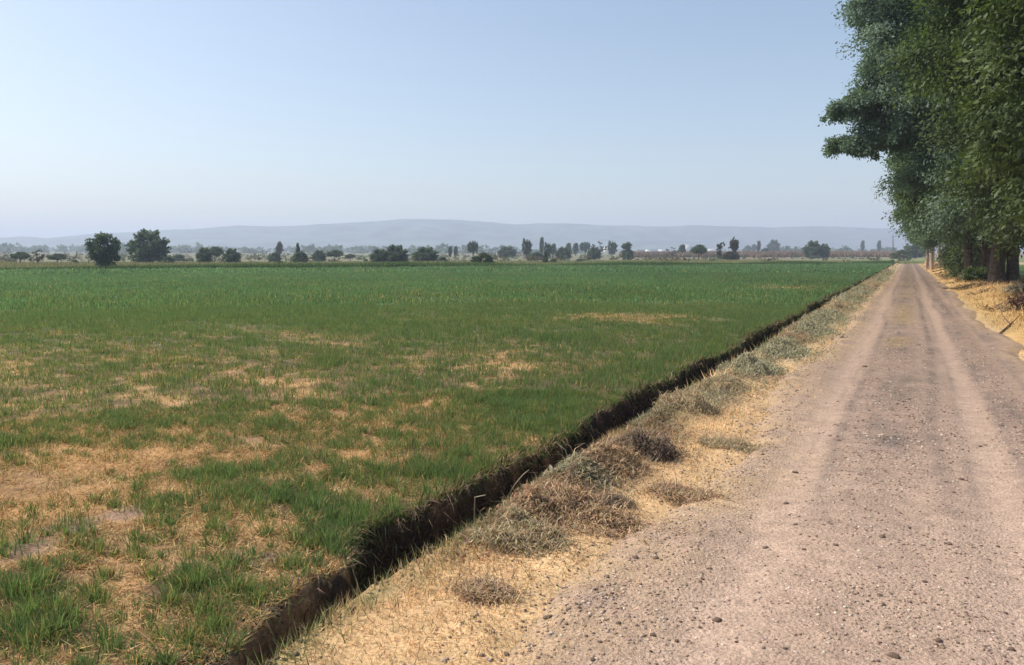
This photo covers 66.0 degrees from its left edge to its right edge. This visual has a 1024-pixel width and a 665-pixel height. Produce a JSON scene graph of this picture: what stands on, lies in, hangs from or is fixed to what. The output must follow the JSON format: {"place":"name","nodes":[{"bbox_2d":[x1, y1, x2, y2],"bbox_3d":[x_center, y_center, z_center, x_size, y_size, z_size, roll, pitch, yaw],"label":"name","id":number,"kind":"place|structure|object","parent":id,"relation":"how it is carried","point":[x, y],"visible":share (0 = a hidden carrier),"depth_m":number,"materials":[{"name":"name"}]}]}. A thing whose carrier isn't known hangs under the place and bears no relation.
{"place":"outdoors","nodes":[
{"label":"outdoors","id":0,"kind":"place"},
{"bbox_2d":[0,251,896,664],"bbox_3d":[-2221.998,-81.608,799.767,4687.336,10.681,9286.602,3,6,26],"label":"field","id":1,"kind":"structure","parent":0,"point":[106,511],"depth_m":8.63,"materials":[{"name":"green plant"}]},
{"bbox_2d":[10,251,29,261],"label":"tree","id":2,"kind":"object","parent":1,"relation":"on","point":[19,255],"visible":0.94,"depth_m":135.85,"materials":[{"name":"green plant"}]},
{"bbox_2d":[23,249,48,262],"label":"tree","id":3,"kind":"object","parent":1,"relation":"on","point":[41,257],"visible":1,"depth_m":128.79,"materials":[{"name":"green plant"}]},
{"bbox_2d":[47,253,66,262],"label":"tree","id":4,"kind":"object","parent":1,"relation":"on","point":[57,256],"visible":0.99,"depth_m":135.93,"materials":[{"name":"green plant"}]},
{"bbox_2d":[84,231,120,266],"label":"tree","id":5,"kind":"object","parent":1,"relation":"on","point":[100,255],"visible":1,"depth_m":90.26,"materials":[{"name":"green plant"}]},
{"bbox_2d":[124,228,171,262],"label":"tree","id":6,"kind":"object","parent":1,"relation":"on","point":[154,247],"visible":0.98,"depth_m":134.77,"materials":[{"name":"green plant"}]},
{"bbox_2d":[161,256,174,262],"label":"bush","id":7,"kind":"object","parent":1,"relation":"on","point":[169,259],"visible":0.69,"depth_m":128.86,"materials":[{"name":"green plant"}]},
{"bbox_2d":[171,254,185,260],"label":"bush","id":8,"kind":"object","parent":1,"relation":"on","point":[179,257],"visible":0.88,"depth_m":201.59,"materials":[{"name":"green plant"}]},
{"bbox_2d":[195,247,212,262],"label":"tree","id":9,"kind":"object","parent":1,"relation":"on","point":[203,255],"visible":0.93,"depth_m":143.74,"materials":[{"name":"green plant"}]},
{"bbox_2d":[208,246,224,261],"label":"tree","id":10,"kind":"object","parent":1,"relation":"on","point":[216,251],"visible":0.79,"depth_m":163.08,"materials":[{"name":"green plant"}]},
{"bbox_2d":[222,248,241,262],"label":"tree","id":11,"kind":"object","parent":1,"relation":"on","point":[233,256],"visible":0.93,"depth_m":135.75,"materials":[{"name":"green plant"}]},
{"bbox_2d":[266,252,280,261],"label":"bush","id":12,"kind":"object","parent":1,"relation":"on","point":[276,255],"visible":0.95,"depth_m":174.69,"materials":[{"name":"green plant"}]},
{"bbox_2d":[275,241,283,254],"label":"tree","id":13,"kind":"object","parent":1,"relation":"on","point":[278,248],"visible":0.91,"depth_m":279.26,"materials":[{"name":"green plant"}]},
{"bbox_2d":[290,251,307,262],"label":"bush","id":14,"kind":"object","parent":1,"relation":"on","point":[300,255],"visible":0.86,"depth_m":143.78,"materials":[{"name":"green plant"}]},
{"bbox_2d":[311,250,326,261],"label":"tree","id":15,"kind":"object","parent":1,"relation":"on","point":[320,254],"visible":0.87,"depth_m":187.94,"materials":[{"name":"green plant"}]},
{"bbox_2d":[325,249,344,260],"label":"tree","id":16,"kind":"object","parent":1,"relation":"on","point":[335,253],"visible":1,"depth_m":188.07,"materials":[{"name":"green plant"}]},
{"bbox_2d":[344,254,355,260],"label":"tree","id":17,"kind":"object","parent":1,"relation":"on","point":[351,256],"visible":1,"depth_m":211.44,"materials":[{"name":"green plant"}]},
{"bbox_2d":[368,248,387,262],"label":"tree","id":18,"kind":"object","parent":1,"relation":"on","point":[374,256],"visible":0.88,"depth_m":143.47,"materials":[{"name":"green plant"}]},
{"bbox_2d":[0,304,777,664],"bbox_3d":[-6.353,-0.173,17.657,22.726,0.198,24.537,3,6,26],"label":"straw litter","id":19,"kind":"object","parent":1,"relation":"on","point":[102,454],"visible":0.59,"depth_m":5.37,"materials":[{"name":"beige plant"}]},
{"bbox_2d":[381,244,409,262],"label":"tree","id":20,"kind":"object","parent":1,"relation":"on","point":[397,253],"visible":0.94,"depth_m":143.21,"materials":[{"name":"green plant"}]},
{"bbox_2d":[410,246,439,261],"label":"tree","id":21,"kind":"object","parent":1,"relation":"on","point":[420,254],"visible":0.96,"depth_m":162.37,"materials":[{"name":"green plant"}]},
{"bbox_2d":[434,256,447,261],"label":"bush","id":22,"kind":"object","parent":1,"relation":"on","point":[441,258],"visible":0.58,"depth_m":153.07,"materials":[{"name":"green plant"}]},
{"bbox_2d":[0,260,893,269],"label":"boundary grass","id":23,"kind":"structure","parent":1,"relation":"on","point":[361,264],"depth_m":104.00,"materials":[{"name":"green plant"}]},
{"bbox_2d":[0,242,896,253],"bbox_3d":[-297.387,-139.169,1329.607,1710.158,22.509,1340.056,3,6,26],"label":"woods","id":24,"kind":"object","parent":1,"relation":"on","point":[11,248],"visible":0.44,"depth_m":812.10,"materials":[{"name":"green plant"}]},
{"bbox_2d":[0,251,918,261],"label":"scrub undergrowth","id":25,"kind":"object","parent":1,"relation":"on","point":[124,256],"visible":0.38,"depth_m":221.73,"materials":[{"name":"green plant"}]},
{"bbox_2d":[0,258,941,267],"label":"pale weeds","id":26,"kind":"object","parent":1,"relation":"on","point":[14,264],"visible":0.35,"depth_m":139.30,"materials":[{"name":"plant"}]},
{"bbox_2d":[467,240,477,256],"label":"tree","id":27,"kind":"object","parent":1,"relation":"on","point":[472,247],"visible":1,"depth_m":247.45,"materials":[{"name":"green plant"}]},
{"bbox_2d":[470,252,494,263],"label":"bush","id":28,"kind":"object","parent":1,"relation":"on","point":[486,256],"visible":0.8,"depth_m":135.70,"materials":[{"name":"green plant"}]},
{"bbox_2d":[497,246,516,257],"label":"tree","id":29,"kind":"object","parent":1,"relation":"on","point":[506,252],"visible":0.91,"depth_m":297.91,"materials":[{"name":"green plant"}]},
{"bbox_2d":[521,238,532,255],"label":"tree","id":30,"kind":"object","parent":1,"relation":"on","point":[527,247],"visible":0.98,"depth_m":262.33,"materials":[{"name":"green plant"}]},
{"bbox_2d":[525,252,542,260],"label":"bush","id":31,"kind":"object","parent":1,"relation":"on","point":[538,254],"visible":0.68,"depth_m":221.99,"materials":[{"name":"green plant"}]},
{"bbox_2d":[539,236,543,253],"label":"tree","id":32,"kind":"object","parent":1,"relation":"on","point":[541,248],"visible":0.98,"depth_m":346.01,"materials":[{"name":"green plant"}]},
{"bbox_2d":[542,251,547,262],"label":"tree","id":33,"kind":"object","parent":1,"relation":"on","point":[545,258],"visible":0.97,"depth_m":144.08,"materials":[{"name":"green plant"}]},
{"bbox_2d":[544,242,551,256],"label":"tree","id":34,"kind":"object","parent":1,"relation":"on","point":[547,247],"visible":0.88,"depth_m":247.46,"materials":[{"name":"green plant"}]},
{"bbox_2d":[551,243,555,254],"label":"tree","id":35,"kind":"object","parent":1,"relation":"on","point":[553,245],"visible":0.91,"depth_m":346.03,"materials":[{"name":"green plant"}]},
{"bbox_2d":[554,247,572,258],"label":"tree","id":36,"kind":"object","parent":1,"relation":"on","point":[561,252],"visible":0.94,"depth_m":246.95,"materials":[{"name":"green plant"}]},
{"bbox_2d":[572,243,578,255],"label":"tree","id":37,"kind":"object","parent":1,"relation":"on","point":[576,250],"visible":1,"depth_m":411.70,"materials":[{"name":"green plant"}]},
{"bbox_2d":[579,241,590,255],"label":"tree","id":38,"kind":"object","parent":1,"relation":"on","point":[584,246],"visible":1,"depth_m":411.91,"materials":[{"name":"green plant"}]},
{"bbox_2d":[586,247,601,259],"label":"tree","id":39,"kind":"object","parent":1,"relation":"on","point":[595,252],"visible":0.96,"depth_m":247.18,"materials":[{"name":"green plant"}]},
{"bbox_2d":[607,241,617,256],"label":"tree","id":40,"kind":"object","parent":1,"relation":"on","point":[612,249],"visible":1,"depth_m":345.92,"materials":[{"name":"green plant"}]},
{"bbox_2d":[619,241,633,259],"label":"tree","id":41,"kind":"object","parent":1,"relation":"on","point":[627,253],"visible":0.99,"depth_m":247.13,"materials":[{"name":"green plant"}]},
{"bbox_2d":[666,247,679,257],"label":"tree","id":42,"kind":"object","parent":1,"relation":"on","point":[672,252],"visible":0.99,"depth_m":298.71,"materials":[{"name":"green plant"}]},
{"bbox_2d":[679,244,685,252],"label":"tree","id":43,"kind":"object","parent":1,"relation":"on","point":[682,249],"visible":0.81,"depth_m":345.99,"materials":[{"name":"green plant"}]},
{"bbox_2d":[690,244,707,258],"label":"tree","id":44,"kind":"object","parent":1,"relation":"on","point":[698,249],"visible":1,"depth_m":211.09,"materials":[{"name":"green plant"}]},
{"bbox_2d":[716,242,724,258],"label":"tree","id":45,"kind":"object","parent":1,"relation":"on","point":[719,252],"visible":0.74,"depth_m":222.25,"materials":[{"name":"green plant"}]},
{"bbox_2d":[719,250,739,259],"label":"bush","id":46,"kind":"object","parent":1,"relation":"on","point":[734,254],"visible":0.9,"depth_m":211.03,"materials":[{"name":"green plant"}]},
{"bbox_2d":[728,236,738,257],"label":"tree","id":47,"kind":"object","parent":1,"relation":"on","point":[734,244],"visible":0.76,"depth_m":222.15,"materials":[{"name":"green plant"}]},
{"bbox_2d":[756,241,760,250],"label":"tree","id":48,"kind":"object","parent":1,"relation":"on","point":[758,247],"visible":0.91,"depth_m":575.60,"materials":[{"name":"green plant"}]},
{"bbox_2d":[619,250,904,257],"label":"dry maize","id":49,"kind":"object","parent":1,"relation":"on","point":[773,253],"visible":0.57,"depth_m":329.96,"materials":[{"name":"plant"}]},
{"bbox_2d":[765,239,780,250],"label":"tree","id":50,"kind":"object","parent":1,"relation":"on","point":[773,245],"visible":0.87,"depth_m":661.97,"materials":[{"name":"green plant"}]},
{"bbox_2d":[802,240,821,257],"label":"tree","id":51,"kind":"object","parent":1,"relation":"on","point":[809,249],"visible":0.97,"depth_m":278.47,"materials":[{"name":"green plant"}]},
{"bbox_2d":[819,244,830,257],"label":"tree","id":52,"kind":"object","parent":1,"relation":"on","point":[824,249],"visible":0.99,"depth_m":278.65,"materials":[{"name":"green plant"}]},
{"bbox_2d":[860,240,864,250],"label":"tree","id":53,"kind":"object","parent":1,"relation":"on","point":[862,245],"visible":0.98,"depth_m":663.45,"materials":[{"name":"green plant"}]},
{"bbox_2d":[0,259,899,664],"bbox_3d":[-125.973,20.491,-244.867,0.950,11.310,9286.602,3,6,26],"label":"ditch","id":54,"kind":"object","parent":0,"point":[340,583],"visible":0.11,"depth_m":4.48,"materials":[{"name":"brown soil"}]},
{"bbox_2d":[347,557,358,595],"bbox_3d":[-0.823,1.302,4.061,0.076,0.282,0.028,3,6,26],"label":"dry stalk","id":55,"kind":"object","parent":54,"relation":"on","point":[354,577],"visible":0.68,"depth_m":4.06,"materials":[{"name":"plant"}]},
{"bbox_2d":[114,290,845,664],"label":"soil crumbs","id":56,"kind":"object","parent":54,"relation":"on","point":[370,556],"visible":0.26,"depth_m":3.84,"materials":[{"name":"brown soil"}]},
{"bbox_2d":[167,277,866,664],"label":"ditch weeds","id":57,"kind":"object","parent":54,"relation":"on","point":[773,327],"visible":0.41,"depth_m":5.30,"materials":[{"name":"plant"}]},
{"bbox_2d":[473,495,484,524],"bbox_3d":[-0.218,1.210,5.253,0.088,0.274,0.020,2,6,21],"label":"dry stalk","id":58,"kind":"object","parent":57,"relation":"on","point":[474,508],"visible":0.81,"depth_m":5.26,"materials":[{"name":"plant"}]},
{"bbox_2d":[837,285,884,295],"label":"weed heap","id":59,"kind":"object","parent":54,"relation":"on","point":[858,289],"visible":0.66,"depth_m":33.26,"materials":[{"name":"plant"}]},
{"bbox_2d":[860,279,883,289],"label":"weed heap","id":60,"kind":"object","parent":54,"relation":"on","point":[872,283],"visible":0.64,"depth_m":40.96,"materials":[{"name":"plant"}]},
{"bbox_2d":[874,274,892,282],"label":"weed heap","id":61,"kind":"object","parent":54,"relation":"on","point":[879,278],"visible":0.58,"depth_m":52.89,"materials":[{"name":"plant"}]},
{"bbox_2d":[0,0,901,237],"label":"sky","id":62,"kind":"structure","parent":0,"point":[117,116],"materials":[{"name":"blue"}]},
{"bbox_2d":[0,219,1023,251],"bbox_3d":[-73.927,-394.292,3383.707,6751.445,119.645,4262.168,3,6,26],"label":"hills","id":63,"kind":"structure","parent":0,"point":[408,233],"depth_m":2324.04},
{"bbox_2d":[223,251,1023,664],"bbox_3d":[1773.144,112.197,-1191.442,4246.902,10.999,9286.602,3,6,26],"label":"ground","id":64,"kind":"structure","parent":0,"point":[547,591],"depth_m":3.92,"materials":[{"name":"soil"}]},
{"bbox_2d":[438,561,532,610],"bbox_3d":[-0.135,1.184,3.749,0.532,0.189,0.370,3,6,26],"label":"weed heap","id":65,"kind":"object","parent":64,"relation":"on","point":[483,595],"visible":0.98,"depth_m":3.72,"materials":[{"name":"plant"}]},
{"bbox_2d":[444,498,608,565],"bbox_3d":[-0.021,1.336,4.442,0.916,0.692,0.933,-2,6,-22],"label":"weed heap","id":66,"kind":"object","parent":64,"relation":"on","point":[532,535],"visible":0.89,"depth_m":4.37,"materials":[{"name":"plant"}]},
{"bbox_2d":[507,445,637,499],"bbox_3d":[0.353,1.197,5.576,1.029,0.781,0.664,0,6,1],"label":"weed heap","id":67,"kind":"object","parent":64,"relation":"on","point":[562,466],"visible":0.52,"depth_m":5.45,"materials":[{"name":"plant"}]},
{"bbox_2d":[447,473,716,552],"bbox_3d":[0.290,1.291,4.931,2.050,0.779,0.966,3,6,26],"label":"weed heap","id":68,"kind":"object","parent":64,"relation":"on","point":[581,501],"visible":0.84,"depth_m":4.79,"materials":[{"name":"plant"}]},
{"bbox_2d":[583,480,648,511],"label":"weed heap","id":69,"kind":"object","parent":64,"relation":"on","point":[622,499],"visible":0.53,"depth_m":5.06,"materials":[{"name":"plant"}]},
{"bbox_2d":[577,435,667,485],"bbox_3d":[0.709,1.140,5.842,0.846,0.774,0.798,-1,6,-12],"label":"weed heap","id":70,"kind":"object","parent":64,"relation":"on","point":[619,452],"visible":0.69,"depth_m":5.80,"materials":[{"name":"plant"}]},
{"bbox_2d":[389,268,895,585],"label":"weed litter","id":71,"kind":"object","parent":64,"relation":"on","point":[671,431],"visible":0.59,"depth_m":7.04,"materials":[{"name":"plant"}]},
{"bbox_2d":[616,421,703,466],"bbox_3d":[1.100,0.858,6.303,0.893,0.342,0.760,-1,6,-5],"label":"weed heap","id":72,"kind":"object","parent":64,"relation":"on","point":[664,448],"visible":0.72,"depth_m":6.20,"materials":[{"name":"plant"}]},
{"bbox_2d":[623,470,735,507],"bbox_3d":[1.121,1.054,5.319,0.698,0.200,0.719,-2,6,-17],"label":"weed heap","id":73,"kind":"object","parent":64,"relation":"on","point":[689,495],"visible":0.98,"depth_m":5.28,"materials":[{"name":"plant"}]},
{"bbox_2d":[615,385,745,427],"bbox_3d":[1.769,0.942,8.113,1.483,0.865,1.529,-2,6,-16],"label":"weed heap","id":74,"kind":"object","parent":64,"relation":"on","point":[694,401],"visible":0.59,"depth_m":7.87,"materials":[{"name":"plant"}]},
{"bbox_2d":[680,428,776,454],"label":"weed heap","id":75,"kind":"object","parent":64,"relation":"on","point":[730,443],"visible":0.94,"depth_m":6.68,"materials":[{"name":"plant"}]},
{"bbox_2d":[681,371,788,399],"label":"weed heap","id":76,"kind":"object","parent":64,"relation":"on","point":[723,384],"visible":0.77,"depth_m":9.25,"materials":[{"name":"plant"}]},
{"bbox_2d":[714,350,825,378],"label":"weed heap","id":77,"kind":"object","parent":64,"relation":"on","point":[753,364],"visible":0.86,"depth_m":10.88,"materials":[{"name":"plant"}]},
{"bbox_2d":[725,333,835,365],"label":"weed heap","id":78,"kind":"object","parent":64,"relation":"on","point":[782,347],"visible":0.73,"depth_m":12.79,"materials":[{"name":"plant"}]},
{"bbox_2d":[774,330,829,343],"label":"weed heap","id":79,"kind":"object","parent":64,"relation":"on","point":[798,336],"visible":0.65,"depth_m":14.77,"materials":[{"name":"plant"}]},
{"bbox_2d":[778,318,868,336],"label":"weed heap","id":80,"kind":"object","parent":64,"relation":"on","point":[807,326],"visible":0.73,"depth_m":16.42,"materials":[{"name":"plant"}]},
{"bbox_2d":[794,308,866,326],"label":"weed heap","id":81,"kind":"object","parent":64,"relation":"on","point":[819,315],"visible":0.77,"depth_m":19.34,"materials":[{"name":"plant"}]},
{"bbox_2d":[794,297,870,315],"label":"weed heap","id":82,"kind":"object","parent":64,"relation":"on","point":[834,303],"visible":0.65,"depth_m":23.15,"materials":[{"name":"plant"}]},
{"bbox_2d":[820,292,879,303],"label":"weed heap","id":83,"kind":"object","parent":64,"relation":"on","point":[841,296],"visible":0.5,"depth_m":27.79,"materials":[{"name":"plant"}]},
{"bbox_2d":[889,249,912,258],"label":"bush","id":84,"kind":"object","parent":64,"relation":"on","point":[899,252],"visible":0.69,"depth_m":262.28,"materials":[{"name":"green plant"}]},
{"bbox_2d":[886,191,937,268],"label":"roadside tree","id":85,"kind":"object","parent":64,"relation":"on","point":[926,262],"visible":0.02,"depth_m":97.97,"materials":[{"name":"green plant"}]},
{"bbox_2d":[903,242,925,257],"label":"tree","id":86,"kind":"object","parent":64,"relation":"on","point":[913,251],"visible":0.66,"depth_m":278.11,"materials":[{"name":"green plant"}]},
{"bbox_2d":[888,207,940,269],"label":"roadside tree","id":87,"kind":"object","parent":64,"relation":"on","point":[931,262],"visible":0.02,"depth_m":82.59,"materials":[{"name":"green plant"}]},
{"bbox_2d":[888,175,945,255],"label":"roadside tree","id":88,"kind":"object","parent":64,"relation":"on","point":[926,244],"visible":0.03,"depth_m":74.00,"materials":[{"name":"green plant"}]},
{"bbox_2d":[817,0,1023,282],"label":"roadside tree","id":89,"kind":"object","parent":64,"relation":"on","point":[862,105],"visible":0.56,"depth_m":37.08,"materials":[{"name":"green plant"}]},
{"bbox_2d":[892,200,955,252],"bbox_3d":[35.457,-13.094,61.557,11.348,17.249,11.442,0,6,-4],"label":"roadside tree","id":90,"kind":"object","parent":64,"relation":"on","point":[927,233],"depth_m":63.05,"materials":[{"name":"green plant"}]},
{"bbox_2d":[932,239,957,271],"bbox_3d":[32.451,-5.563,57.169,3.641,3.070,3.294,3,6,26],"label":"bush","id":91,"kind":"object","parent":64,"relation":"on","point":[945,249],"visible":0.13,"depth_m":57.22,"materials":[{"name":"green plant"}]},
{"bbox_2d":[871,18,1023,271],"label":"roadside tree","id":92,"kind":"object","parent":64,"relation":"on","point":[968,246],"visible":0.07,"depth_m":43.87,"materials":[{"name":"green plant"}]},
{"bbox_2d":[876,0,1023,263],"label":"roadside tree","id":93,"kind":"object","parent":64,"relation":"on","point":[942,26],"visible":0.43,"depth_m":25.83,"materials":[{"name":"green plant"}]},
{"bbox_2d":[880,163,1023,264],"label":"roadside tree","id":94,"kind":"object","parent":64,"relation":"on","point":[974,248],"depth_m":52.84,"materials":[{"name":"green plant"}]},
{"bbox_2d":[938,239,979,278],"bbox_3d":[28.524,-4.713,49.853,3.181,2.680,3.672,3,6,26],"label":"bush","id":95,"kind":"object","parent":64,"relation":"on","point":[957,258],"visible":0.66,"depth_m":49.71,"materials":[{"name":"green plant"}]},
{"bbox_2d":[959,265,988,281],"bbox_3d":[24.033,-2.981,40.946,1.621,1.056,1.260,-1,6,-7],"label":"bush","id":96,"kind":"object","parent":64,"relation":"on","point":[979,273],"visible":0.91,"depth_m":40.78,"materials":[{"name":"green plant"}]},
{"bbox_2d":[924,263,1023,313],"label":"fallen leaves","id":97,"kind":"object","parent":64,"relation":"on","point":[978,285],"visible":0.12,"depth_m":34.90,"materials":[{"name":"plant"}]},
{"bbox_2d":[933,0,1023,234],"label":"roadside tree","id":98,"kind":"object","parent":64,"relation":"on","point":[1005,123],"visible":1,"depth_m":17.24,"materials":[{"name":"green plant"}]},
{"bbox_2d":[999,311,1019,333],"bbox_3d":[11.033,-0.277,17.670,0.298,0.392,3.619,4,7,37],"label":"dead branch","id":99,"kind":"object","parent":64,"relation":"on","point":[1005,328],"visible":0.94,"depth_m":17.56,"materials":[{"name":"brown wood"}]},
{"bbox_2d":[1001,278,1023,292],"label":"dry bush","id":100,"kind":"object","parent":64,"relation":"on","point":[1018,287],"visible":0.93,"depth_m":27.83,"materials":[{"name":"grey plant"}]},
{"bbox_2d":[1004,290,1023,309],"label":"dead bush","id":101,"kind":"object","parent":64,"relation":"on","point":[1019,301],"visible":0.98,"depth_m":21.54,"materials":[{"name":"brown plant"}]},
{"bbox_2d":[401,264,1023,664],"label":"road","id":102,"kind":"structure","parent":0,"point":[1005,506],"depth_m":4.55,"materials":[{"name":"grey gravel"}]},
{"bbox_2d":[712,617,721,621],"bbox_3d":[0.913,1.278,3.508,0.037,0.023,0.039,-5,8,-44],"label":"stone","id":103,"kind":"object","parent":102,"relation":"on","point":[716,619],"visible":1,"depth_m":3.50,"materials":[{"name":"stone"}]},
{"bbox_2d":[886,652,899,658],"bbox_3d":[1.513,1.280,3.124,0.040,0.028,0.053,-5,8,-44],"label":"stone","id":104,"kind":"object","parent":102,"relation":"on","point":[893,655],"visible":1,"depth_m":3.11,"materials":[{"name":"stone"}]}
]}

